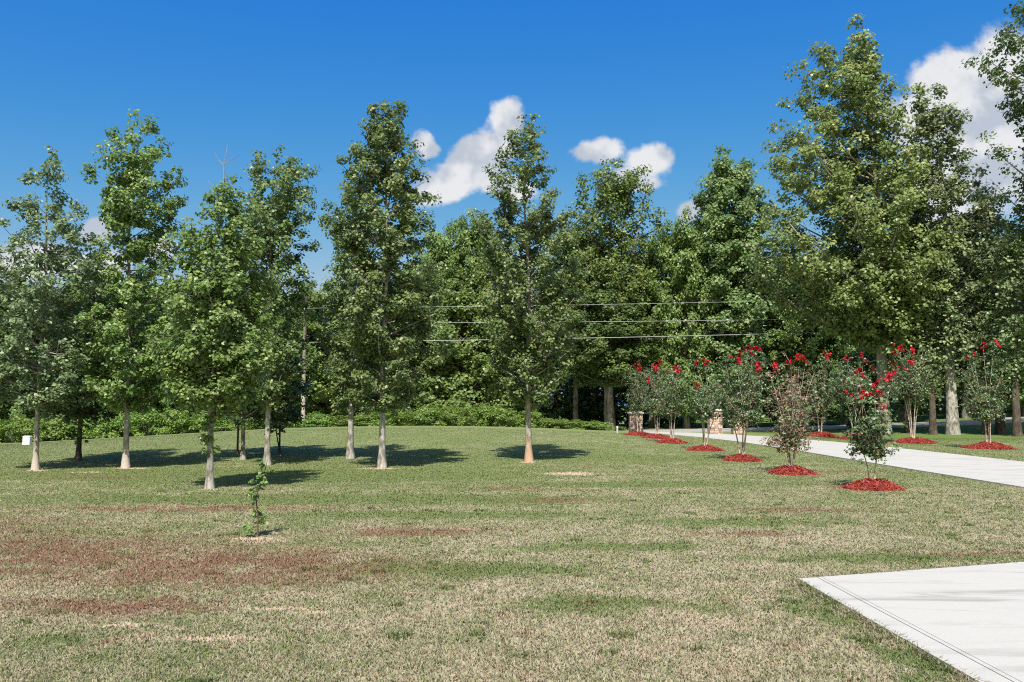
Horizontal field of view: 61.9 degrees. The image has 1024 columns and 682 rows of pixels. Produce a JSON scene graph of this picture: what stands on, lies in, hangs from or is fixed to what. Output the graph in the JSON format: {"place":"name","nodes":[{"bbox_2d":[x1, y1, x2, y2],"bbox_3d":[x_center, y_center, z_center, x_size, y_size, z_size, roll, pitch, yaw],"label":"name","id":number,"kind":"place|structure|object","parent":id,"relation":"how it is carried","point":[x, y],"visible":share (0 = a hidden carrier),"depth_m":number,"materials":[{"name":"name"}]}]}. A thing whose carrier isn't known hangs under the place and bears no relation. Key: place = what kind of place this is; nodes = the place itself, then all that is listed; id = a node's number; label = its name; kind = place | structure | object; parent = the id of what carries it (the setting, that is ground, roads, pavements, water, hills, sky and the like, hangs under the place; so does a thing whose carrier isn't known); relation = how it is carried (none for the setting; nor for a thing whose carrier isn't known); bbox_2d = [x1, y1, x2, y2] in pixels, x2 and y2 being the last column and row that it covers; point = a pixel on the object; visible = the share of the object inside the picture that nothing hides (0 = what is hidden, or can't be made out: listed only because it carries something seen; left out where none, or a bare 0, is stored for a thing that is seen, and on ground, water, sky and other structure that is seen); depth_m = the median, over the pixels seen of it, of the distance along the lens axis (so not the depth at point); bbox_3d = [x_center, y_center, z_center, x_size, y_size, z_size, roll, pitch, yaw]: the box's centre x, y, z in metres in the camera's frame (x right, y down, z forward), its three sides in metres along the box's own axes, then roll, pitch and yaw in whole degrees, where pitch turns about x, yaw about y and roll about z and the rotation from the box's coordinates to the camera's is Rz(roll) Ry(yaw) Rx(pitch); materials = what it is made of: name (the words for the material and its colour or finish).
{"place":"outdoors","nodes":[
{"label":"outdoors","id":0,"kind":"place"},
{"bbox_2d":[0,405,1023,681],"bbox_3d":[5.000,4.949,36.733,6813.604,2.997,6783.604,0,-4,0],"label":"ground","id":1,"kind":"structure","parent":0,"point":[972,431],"depth_m":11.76,"materials":[{"name":"plant"}]},
{"bbox_2d":[0,281,25,437],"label":"woodland tree","id":2,"kind":"object","parent":1,"relation":"on","point":[3,333],"visible":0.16,"depth_m":65.83,"materials":[{"name":"green plant"}]},
{"bbox_2d":[0,414,49,442],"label":"shrub","id":3,"kind":"object","parent":1,"relation":"on","point":[13,424],"visible":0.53,"depth_m":49.91,"materials":[{"name":"green plant"}]},
{"bbox_2d":[11,416,70,441],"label":"shrub","id":4,"kind":"object","parent":1,"relation":"on","point":[27,427],"visible":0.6,"depth_m":49.20,"materials":[{"name":"green plant"}]},
{"bbox_2d":[0,282,98,441],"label":"woodland tree","id":5,"kind":"object","parent":1,"relation":"on","point":[13,409],"visible":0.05,"depth_m":64.84,"materials":[{"name":"green plant"}]},
{"bbox_2d":[0,145,119,469],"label":"lawn tree","id":6,"kind":"object","parent":1,"relation":"on","point":[32,395],"visible":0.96,"depth_m":22.32,"materials":[{"name":"green plant"}]},
{"bbox_2d":[40,414,83,440],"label":"shrub","id":7,"kind":"object","parent":1,"relation":"on","point":[55,423],"visible":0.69,"depth_m":49.74,"materials":[{"name":"green plant"}]},
{"bbox_2d":[58,418,99,439],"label":"shrub","id":8,"kind":"object","parent":1,"relation":"on","point":[84,429],"visible":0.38,"depth_m":50.27,"materials":[{"name":"green plant"}]},
{"bbox_2d":[40,239,139,460],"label":"lawn tree","id":9,"kind":"object","parent":1,"relation":"on","point":[76,411],"visible":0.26,"depth_m":25.57,"materials":[{"name":"green plant"}]},
{"bbox_2d":[82,412,123,438],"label":"shrub","id":10,"kind":"object","parent":1,"relation":"on","point":[100,428],"visible":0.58,"depth_m":49.41,"materials":[{"name":"green plant"}]},
{"bbox_2d":[80,271,137,436],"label":"woodland tree","id":11,"kind":"object","parent":1,"relation":"on","point":[106,293],"visible":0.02,"depth_m":67.24,"materials":[{"name":"green plant"}]},
{"bbox_2d":[105,411,147,437],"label":"shrub","id":12,"kind":"object","parent":1,"relation":"on","point":[118,422],"visible":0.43,"depth_m":49.91,"materials":[{"name":"green plant"}]},
{"bbox_2d":[66,109,189,467],"bbox_3d":[-10.211,-1.420,23.338,3.344,10.003,3.143,3,-5,-35],"label":"lawn tree","id":13,"kind":"object","parent":1,"relation":"on","point":[131,179],"visible":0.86,"depth_m":22.90,"materials":[{"name":"green plant"}]},
{"bbox_2d":[121,408,167,435],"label":"shrub","id":14,"kind":"object","parent":1,"relation":"on","point":[144,418],"visible":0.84,"depth_m":48.94,"materials":[{"name":"green plant"}]},
{"bbox_2d":[112,288,203,435],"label":"woodland tree","id":15,"kind":"object","parent":1,"relation":"on","point":[161,406],"visible":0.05,"depth_m":65.22,"materials":[{"name":"green plant"}]},
{"bbox_2d":[147,407,196,434],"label":"shrub","id":16,"kind":"object","parent":1,"relation":"on","point":[174,427],"visible":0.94,"depth_m":49.34,"materials":[{"name":"green plant"}]},
{"bbox_2d":[159,314,236,433],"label":"woodland tree","id":17,"kind":"object","parent":1,"relation":"on","point":[193,411],"visible":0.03,"depth_m":63.86,"materials":[{"name":"green plant"}]},
{"bbox_2d":[183,413,218,433],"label":"shrub","id":18,"kind":"object","parent":1,"relation":"on","point":[198,420],"visible":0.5,"depth_m":50.12,"materials":[{"name":"green plant"}]},
{"bbox_2d":[197,413,232,432],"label":"shrub","id":19,"kind":"object","parent":1,"relation":"on","point":[222,420],"visible":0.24,"depth_m":49.08,"materials":[{"name":"green plant"}]},
{"bbox_2d":[142,143,290,488],"bbox_3d":[-6.000,-0.523,17.627,2.891,7.370,2.711,0,-4,0],"label":"lawn tree","id":20,"kind":"object","parent":1,"relation":"on","point":[228,367],"visible":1,"depth_m":17.24,"materials":[{"name":"green plant"}]},
{"bbox_2d":[214,417,264,430],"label":"shrub","id":21,"kind":"object","parent":1,"relation":"on","point":[230,426],"visible":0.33,"depth_m":48.63,"materials":[{"name":"green plant"}]},
{"bbox_2d":[222,272,274,459],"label":"lawn tree","id":22,"kind":"object","parent":1,"relation":"on","point":[241,418],"visible":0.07,"depth_m":25.82,"materials":[{"name":"green plant"}]},
{"bbox_2d":[241,460,273,536],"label":"sapling","id":23,"kind":"object","parent":1,"relation":"on","point":[259,512],"visible":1,"depth_m":11.06,"materials":[{"name":"green plant"}]},
{"bbox_2d":[226,144,321,465],"bbox_3d":[-6.783,-1.046,24.240,2.684,9.374,2.772,0,-4,0],"label":"lawn tree","id":24,"kind":"object","parent":1,"relation":"on","point":[279,206],"visible":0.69,"depth_m":24.18,"materials":[{"name":"green plant"}]},
{"bbox_2d":[254,306,312,453],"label":"lawn tree","id":25,"kind":"object","parent":1,"relation":"on","point":[292,415],"visible":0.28,"depth_m":28.07,"materials":[{"name":"green plant"}]},
{"bbox_2d":[246,285,336,429],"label":"woodland tree","id":26,"kind":"object","parent":1,"relation":"on","point":[310,378],"visible":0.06,"depth_m":65.88,"materials":[{"name":"green plant"}]},
{"bbox_2d":[281,418,320,427],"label":"shrub","id":27,"kind":"object","parent":1,"relation":"on","point":[307,424],"visible":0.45,"depth_m":49.32,"materials":[{"name":"green plant"}]},
{"bbox_2d":[301,293,306,417],"bbox_3d":[-13.900,1.999,56.959,0.285,10.601,0.400,0,-4,0],"label":"utility pole","id":28,"kind":"object","parent":1,"relation":"on","point":[304,354],"visible":0.31,"depth_m":56.98,"materials":[{"name":"grey wood"}]},
{"bbox_2d":[177,300,790,319],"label":"power line","id":29,"kind":"object","parent":28,"relation":"attached to","point":[589,304],"visible":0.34,"depth_m":57.13,"materials":[{"name":"metal"}]},
{"bbox_2d":[210,332,819,348],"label":"power line","id":30,"kind":"object","parent":28,"relation":"attached to","point":[627,337],"visible":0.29,"depth_m":56.97,"materials":[{"name":"metal"}]},
{"bbox_2d":[103,314,1022,338],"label":"power line","id":31,"kind":"object","parent":28,"relation":"attached to","point":[644,321],"visible":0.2,"depth_m":57.05,"materials":[{"name":"metal"}]},
{"bbox_2d":[298,411,346,427],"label":"shrub","id":32,"kind":"object","parent":1,"relation":"on","point":[324,418],"visible":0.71,"depth_m":49.63,"materials":[{"name":"green plant"}]},
{"bbox_2d":[295,276,360,424],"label":"woodland tree","id":33,"kind":"object","parent":1,"relation":"on","point":[323,396],"visible":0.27,"depth_m":66.32,"materials":[{"name":"green plant"}]},
{"bbox_2d":[325,415,367,426],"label":"shrub","id":34,"kind":"object","parent":1,"relation":"on","point":[339,421],"visible":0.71,"depth_m":49.14,"materials":[{"name":"green plant"}]},
{"bbox_2d":[313,194,387,458],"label":"lawn tree","id":35,"kind":"object","parent":1,"relation":"on","point":[332,347],"visible":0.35,"depth_m":26.22,"materials":[{"name":"green plant"}]},
{"bbox_2d":[354,412,391,425],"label":"shrub","id":36,"kind":"object","parent":1,"relation":"on","point":[369,417],"visible":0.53,"depth_m":49.33,"materials":[{"name":"green plant"}]},
{"bbox_2d":[317,99,452,467],"bbox_3d":[-3.433,-1.576,23.291,3.681,10.307,3.449,0,-4,0],"label":"lawn tree","id":37,"kind":"object","parent":1,"relation":"on","point":[371,315],"visible":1,"depth_m":22.92,"materials":[{"name":"green plant"}]},
{"bbox_2d":[364,411,414,425],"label":"shrub","id":38,"kind":"object","parent":1,"relation":"on","point":[387,420],"visible":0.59,"depth_m":49.62,"materials":[{"name":"green plant"}]},
{"bbox_2d":[353,266,446,425],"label":"woodland tree","id":39,"kind":"object","parent":1,"relation":"on","point":[414,402],"visible":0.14,"depth_m":64.65,"materials":[{"name":"green plant"}]},
{"bbox_2d":[387,406,414,425],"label":"shrub","id":40,"kind":"object","parent":1,"relation":"on","point":[408,417],"visible":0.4,"depth_m":50.96,"materials":[{"name":"green plant"}]},
{"bbox_2d":[408,404,448,425],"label":"shrub","id":41,"kind":"object","parent":1,"relation":"on","point":[424,411],"visible":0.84,"depth_m":49.70,"materials":[{"name":"green plant"}]},
{"bbox_2d":[410,227,471,395],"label":"woodland tree","id":42,"kind":"object","parent":1,"relation":"on","point":[440,250],"visible":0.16,"depth_m":68.41,"materials":[{"name":"green plant"}]},
{"bbox_2d":[404,277,512,425],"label":"woodland tree","id":43,"kind":"object","parent":1,"relation":"on","point":[449,382],"visible":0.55,"depth_m":63.93,"materials":[{"name":"green plant"}]},
{"bbox_2d":[436,403,481,425],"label":"shrub","id":44,"kind":"object","parent":1,"relation":"on","point":[451,417],"visible":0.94,"depth_m":49.27,"materials":[{"name":"green plant"}]},
{"bbox_2d":[435,207,499,397],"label":"woodland tree","id":45,"kind":"object","parent":1,"relation":"on","point":[465,240],"visible":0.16,"depth_m":69.74,"materials":[{"name":"green plant"}]},
{"bbox_2d":[462,402,499,426],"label":"shrub","id":46,"kind":"object","parent":1,"relation":"on","point":[485,409],"visible":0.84,"depth_m":49.93,"materials":[{"name":"green plant"}]},
{"bbox_2d":[478,405,524,426],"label":"shrub","id":47,"kind":"object","parent":1,"relation":"on","point":[506,412],"visible":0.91,"depth_m":49.31,"materials":[{"name":"green plant"}]},
{"bbox_2d":[461,246,551,426],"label":"woodland tree","id":48,"kind":"object","parent":1,"relation":"on","point":[482,311],"visible":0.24,"depth_m":64.89,"materials":[{"name":"green plant"}]},
{"bbox_2d":[0,250,1021,442],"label":"woods","id":49,"kind":"object","parent":1,"relation":"on","point":[590,404],"visible":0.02,"depth_m":77.08,"materials":[{"name":"green plant"}]},
{"bbox_2d":[507,410,545,427],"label":"shrub","id":50,"kind":"object","parent":1,"relation":"on","point":[535,416],"visible":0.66,"depth_m":49.32,"materials":[{"name":"green plant"}]},
{"bbox_2d":[466,113,594,461],"bbox_3d":[0.661,-1.622,25.700,3.397,10.712,3.727,-2,-5,23],"label":"lawn tree","id":51,"kind":"object","parent":1,"relation":"on","point":[534,356],"visible":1,"depth_m":25.26,"materials":[{"name":"green plant"}]},
{"bbox_2d":[531,418,567,428],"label":"shrub","id":52,"kind":"object","parent":1,"relation":"on","point":[549,423],"visible":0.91,"depth_m":48.85,"materials":[{"name":"green plant"}]},
{"bbox_2d":[532,221,615,428],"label":"woodland tree","id":53,"kind":"object","parent":1,"relation":"on","point":[564,253],"visible":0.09,"depth_m":70.53,"materials":[{"name":"green plant"}]},
{"bbox_2d":[555,419,595,429],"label":"shrub","id":54,"kind":"object","parent":1,"relation":"on","point":[576,422],"visible":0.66,"depth_m":50.01,"materials":[{"name":"green plant"}]},
{"bbox_2d":[576,420,626,430],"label":"shrub","id":55,"kind":"object","parent":1,"relation":"on","point":[599,425],"visible":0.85,"depth_m":50.23,"materials":[{"name":"green plant"}]},
{"bbox_2d":[552,276,665,430],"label":"woodland tree","id":56,"kind":"object","parent":1,"relation":"on","point":[604,361],"visible":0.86,"depth_m":64.97,"materials":[{"name":"green plant"}]},
{"bbox_2d":[557,156,668,429],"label":"woodland tree","id":57,"kind":"object","parent":1,"relation":"on","point":[613,193],"visible":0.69,"depth_m":67.52,"materials":[{"name":"green plant"}]},
{"bbox_2d":[627,411,643,431],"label":"stone pillar","id":58,"kind":"structure","parent":1,"relation":"on","point":[632,422],"depth_m":43.51,"materials":[{"name":"stone"}]},
{"bbox_2d":[623,431,649,435],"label":"mulch mound","id":59,"kind":"object","parent":1,"relation":"on","point":[639,433],"visible":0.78,"depth_m":41.33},
{"bbox_2d":[619,361,649,431],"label":"crepe myrtle","id":60,"kind":"object","parent":59,"relation":"on","point":[635,406],"visible":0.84,"depth_m":41.78,"materials":[{"name":"green plant"}]},
{"bbox_2d":[638,433,669,438],"bbox_3d":[6.651,4.363,39.029,1.759,0.321,1.606,0,-4,0],"label":"mulch mound","id":61,"kind":"object","parent":1,"relation":"on","point":[656,436],"visible":0.81,"depth_m":38.72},
{"bbox_2d":[638,358,672,433],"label":"crepe myrtle","id":62,"kind":"object","parent":61,"relation":"on","point":[653,409],"visible":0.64,"depth_m":39.05,"materials":[{"name":"green plant"}]},
{"bbox_2d":[616,233,709,427],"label":"woodland tree","id":63,"kind":"object","parent":1,"relation":"on","point":[651,423],"visible":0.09,"depth_m":70.71,"materials":[{"name":"green plant"}]},
{"bbox_2d":[655,437,690,443],"bbox_3d":[6.645,4.137,35.318,1.576,0.307,1.470,0,-4,0],"label":"mulch mound","id":64,"kind":"object","parent":1,"relation":"on","point":[670,440],"visible":0.95,"depth_m":34.98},
{"bbox_2d":[647,360,691,437],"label":"crepe myrtle","id":65,"kind":"object","parent":64,"relation":"on","point":[671,407],"visible":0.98,"depth_m":35.32,"materials":[{"name":"green plant"}]},
{"bbox_2d":[641,204,731,428],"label":"woodland tree","id":66,"kind":"object","parent":1,"relation":"on","point":[679,347],"visible":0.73,"depth_m":65.79,"materials":[{"name":"green plant"}]},
{"bbox_2d":[686,444,725,451],"bbox_3d":[6.896,3.859,30.712,1.592,0.299,1.423,0,-4,0],"label":"mulch mound","id":67,"kind":"object","parent":1,"relation":"on","point":[708,447],"visible":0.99,"depth_m":30.43,"materials":[{"name":"wood"}]},
{"bbox_2d":[681,358,727,445],"bbox_3d":[7.006,2.209,30.833,1.661,3.247,1.897,-1,-4,15],"label":"crepe myrtle","id":68,"kind":"object","parent":67,"relation":"on","point":[705,407],"visible":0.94,"depth_m":30.70,"materials":[{"name":"green plant"}]},
{"bbox_2d":[707,400,722,433],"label":"stone pillar","id":69,"kind":"structure","parent":1,"relation":"on","point":[716,428],"depth_m":46.44,"materials":[{"name":"stone"}]},
{"bbox_2d":[676,144,790,427],"bbox_3d":[17.460,-4.460,66.533,8.738,22.634,8.830,3,-5,-39],"label":"woodland tree","id":70,"kind":"object","parent":1,"relation":"on","point":[731,230],"visible":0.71,"depth_m":64.69,"materials":[{"name":"green plant"}]},
{"bbox_2d":[719,452,762,461],"bbox_3d":[6.992,3.533,25.839,1.347,0.315,1.574,0,-4,0],"label":"mulch mound","id":71,"kind":"object","parent":1,"relation":"on","point":[739,457],"visible":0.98,"depth_m":25.54,"materials":[{"name":"wood"}]},
{"bbox_2d":[700,343,779,454],"bbox_3d":[7.091,1.780,25.973,2.450,3.477,2.271,0,-4,0],"label":"crepe myrtle","id":72,"kind":"object","parent":71,"relation":"on","point":[745,408],"visible":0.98,"depth_m":25.88,"materials":[{"name":"green plant"}]},
{"bbox_2d":[745,248,838,425],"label":"woodland tree","id":73,"kind":"object","parent":1,"relation":"on","point":[787,345],"visible":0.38,"depth_m":64.64,"materials":[{"name":"green plant"}]},
{"bbox_2d":[766,465,819,475],"bbox_3d":[6.928,3.200,21.131,1.331,0.286,1.403,-2,-5,21],"label":"mulch mound","id":74,"kind":"object","parent":1,"relation":"on","point":[794,470],"visible":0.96,"depth_m":20.84,"materials":[{"name":"wood"}]},
{"bbox_2d":[750,352,826,465],"bbox_3d":[6.925,1.702,21.278,1.814,2.959,2.101,0,-4,0],"label":"crepe myrtle","id":75,"kind":"object","parent":74,"relation":"on","point":[791,437],"visible":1,"depth_m":21.18,"materials":[{"name":"green plant"}]},
{"bbox_2d":[808,431,839,436],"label":"mulch mound","id":76,"kind":"object","parent":1,"relation":"on","point":[823,434],"visible":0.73,"depth_m":45.13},
{"bbox_2d":[790,350,841,431],"bbox_3d":[16.453,2.744,45.648,2.810,4.485,2.491,0,-4,0],"label":"crepe myrtle","id":77,"kind":"object","parent":76,"relation":"on","point":[825,406],"visible":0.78,"depth_m":45.54,"materials":[{"name":"green plant"}]},
{"bbox_2d":[793,244,875,424],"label":"woodland tree","id":78,"kind":"object","parent":1,"relation":"on","point":[833,344],"visible":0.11,"depth_m":65.00,"materials":[{"name":"green plant"}]},
{"bbox_2d":[834,434,860,439],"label":"mulch mound","id":79,"kind":"object","parent":1,"relation":"on","point":[845,438],"visible":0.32,"depth_m":41.73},
{"bbox_2d":[818,352,880,433],"bbox_3d":[16.715,2.640,42.086,2.763,4.168,2.610,0,-4,0],"label":"crepe myrtle","id":80,"kind":"object","parent":79,"relation":"on","point":[842,386],"visible":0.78,"depth_m":41.94,"materials":[{"name":"green plant"}]},
{"bbox_2d":[740,12,966,433],"bbox_3d":[19.956,-6.967,50.886,12.851,25.158,11.950,0,-4,0],"label":"woodland tree","id":81,"kind":"object","parent":1,"relation":"on","point":[860,315],"visible":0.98,"depth_m":49.58,"materials":[{"name":"green plant"}]},
{"bbox_2d":[827,344,903,428],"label":"crape myrtle tree","id":82,"kind":"object","parent":1,"relation":"on","point":[895,407],"visible":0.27,"depth_m":55.86,"materials":[{"name":"green plant"}]},
{"bbox_2d":[838,477,906,491],"bbox_3d":[7.343,2.917,17.404,1.442,0.303,1.389,0,-4,0],"label":"mulch mound","id":83,"kind":"object","parent":1,"relation":"on","point":[873,484],"visible":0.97,"depth_m":17.11,"materials":[{"name":"wood"}]},
{"bbox_2d":[834,368,907,478],"bbox_3d":[7.328,1.721,17.477,1.434,2.355,1.309,2,-5,-28],"label":"crepe myrtle","id":84,"kind":"object","parent":83,"relation":"on","point":[875,449],"visible":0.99,"depth_m":17.33,"materials":[{"name":"green plant"}]},
{"bbox_2d":[868,237,939,432],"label":"woodland tree","id":85,"kind":"object","parent":1,"relation":"on","point":[907,429],"visible":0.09,"depth_m":50.63,"materials":[{"name":"green plant"}]},
{"bbox_2d":[798,562,1023,681],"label":"parking pad","id":86,"kind":"object","parent":1,"relation":"on","point":[968,620],"visible":0.91,"depth_m":7.02,"materials":[{"name":"concrete"}]},
{"bbox_2d":[889,437,942,443],"bbox_3d":[17.819,4.423,37.991,2.182,0.359,2.389,0,-4,0],"label":"mulch mound","id":87,"kind":"object","parent":1,"relation":"on","point":[916,440],"visible":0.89,"depth_m":37.53,"materials":[{"name":"wood"}]},
{"bbox_2d":[874,343,944,437],"bbox_3d":[17.775,2.275,38.192,2.848,4.323,2.568,2,-5,-24],"label":"crepe myrtle","id":88,"kind":"object","parent":87,"relation":"on","point":[911,384],"visible":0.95,"depth_m":37.97,"materials":[{"name":"green plant"}]},
{"bbox_2d":[872,272,960,421],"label":"woodland tree","id":89,"kind":"object","parent":1,"relation":"on","point":[901,415],"visible":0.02,"depth_m":66.73,"materials":[{"name":"green plant"}]},
{"bbox_2d":[898,220,969,434],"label":"woodland tree","id":90,"kind":"object","parent":1,"relation":"on","point":[932,409],"visible":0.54,"depth_m":48.55,"materials":[{"name":"green plant"}]},
{"bbox_2d":[909,81,997,434],"bbox_3d":[25.164,-4.863,49.331,5.092,20.732,4.811,4,-6,-44],"label":"woodland tree","id":91,"kind":"object","parent":1,"relation":"on","point":[945,191],"visible":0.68,"depth_m":48.78,"materials":[{"name":"green plant"}]},
{"bbox_2d":[936,238,1018,417],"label":"woodland tree","id":92,"kind":"object","parent":1,"relation":"on","point":[959,387],"visible":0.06,"depth_m":67.60,"materials":[{"name":"green plant"}]},
{"bbox_2d":[950,203,1018,434],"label":"woodland tree","id":93,"kind":"object","parent":1,"relation":"on","point":[982,250],"visible":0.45,"depth_m":48.70,"materials":[{"name":"green plant"}]},
{"bbox_2d":[957,441,1016,449],"bbox_3d":[18.622,4.064,33.210,2.216,0.363,2.092,0,-4,0],"label":"mulch mound","id":94,"kind":"object","parent":1,"relation":"on","point":[990,445],"visible":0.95,"depth_m":32.83,"materials":[{"name":"wood"}]},
{"bbox_2d":[955,339,1019,441],"bbox_3d":[18.564,2.007,33.406,2.379,4.150,2.273,0,-4,0],"label":"crepe myrtle","id":95,"kind":"object","parent":94,"relation":"on","point":[983,410],"visible":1,"depth_m":33.33,"materials":[{"name":"green plant"}]},
{"bbox_2d":[958,168,1023,433],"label":"woodland tree","id":96,"kind":"object","parent":1,"relation":"on","point":[1000,428],"visible":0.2,"depth_m":49.49,"materials":[{"name":"green plant"}]},
{"bbox_2d":[961,0,1023,314],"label":"woodland tree","id":97,"kind":"object","parent":1,"relation":"on","point":[1018,107],"visible":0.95,"depth_m":46.41,"materials":[{"name":"green plant"}]},
{"bbox_2d":[970,218,1023,436],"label":"woodland tree","id":98,"kind":"object","parent":1,"relation":"on","point":[1015,332],"visible":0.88,"depth_m":46.25,"materials":[{"name":"green plant"}]},
{"bbox_2d":[974,216,1023,415],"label":"woodland tree","id":99,"kind":"object","parent":1,"relation":"on","point":[1021,390],"visible":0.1,"depth_m":66.09,"materials":[{"name":"green plant"}]},
{"bbox_2d":[0,0,1023,404],"label":"sky","id":100,"kind":"structure","parent":0,"point":[661,84],"materials":[{"name":"blue"}]},
{"bbox_2d":[643,417,1023,432],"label":"road","id":101,"kind":"structure","parent":0,"point":[961,422],"depth_m":60.22,"materials":[{"name":"asphalt"}]},
{"bbox_2d":[646,432,1023,487],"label":"driveway","id":102,"kind":"structure","parent":0,"point":[998,471],"depth_m":25.18,"materials":[{"name":"concrete"}]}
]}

